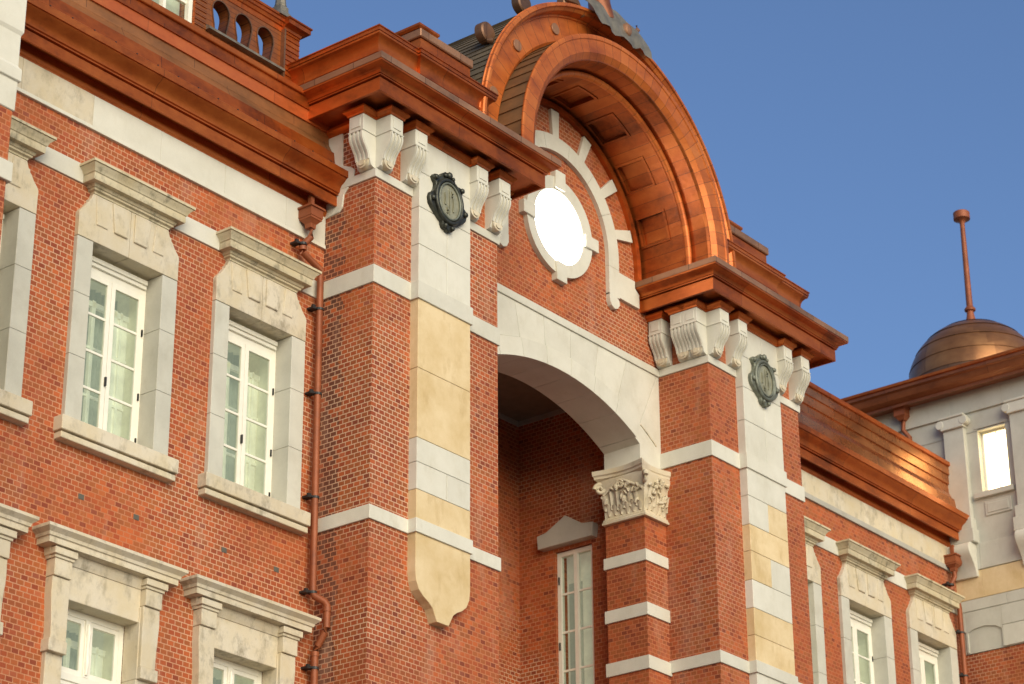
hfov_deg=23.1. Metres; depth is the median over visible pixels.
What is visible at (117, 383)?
window
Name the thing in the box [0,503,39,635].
window
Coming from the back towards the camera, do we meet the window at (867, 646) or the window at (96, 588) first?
the window at (867, 646)
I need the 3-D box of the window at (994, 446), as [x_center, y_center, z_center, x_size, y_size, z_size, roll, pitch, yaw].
[9.953,2.439,51.702,0.900,1.610,0.430,-18,-30,34]
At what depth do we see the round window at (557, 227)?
42.86 m
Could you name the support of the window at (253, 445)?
in the brick building at (420, 352)
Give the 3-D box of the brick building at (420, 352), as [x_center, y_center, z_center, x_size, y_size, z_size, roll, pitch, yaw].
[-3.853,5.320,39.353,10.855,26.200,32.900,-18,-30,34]
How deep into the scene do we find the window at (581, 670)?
43.89 m
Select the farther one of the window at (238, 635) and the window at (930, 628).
the window at (930, 628)
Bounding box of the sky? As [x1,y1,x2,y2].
[213,0,1023,398]
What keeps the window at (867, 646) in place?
in the brick building at (420, 352)
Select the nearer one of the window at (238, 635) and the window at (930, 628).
the window at (238, 635)
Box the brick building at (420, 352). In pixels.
[0,0,968,683]
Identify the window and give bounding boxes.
[0,115,56,425]
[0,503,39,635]
[32,521,188,683]
[53,157,195,483]
[180,574,320,683]
[197,226,321,534]
[519,170,598,285]
[557,545,594,683]
[804,516,830,683]
[835,539,900,683]
[904,573,964,683]
[973,418,1014,499]
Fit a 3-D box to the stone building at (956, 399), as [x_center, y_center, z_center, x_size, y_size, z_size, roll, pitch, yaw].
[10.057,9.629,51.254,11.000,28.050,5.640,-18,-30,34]
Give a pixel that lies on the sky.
(846, 139)
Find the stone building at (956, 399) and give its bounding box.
[841,209,1023,683]

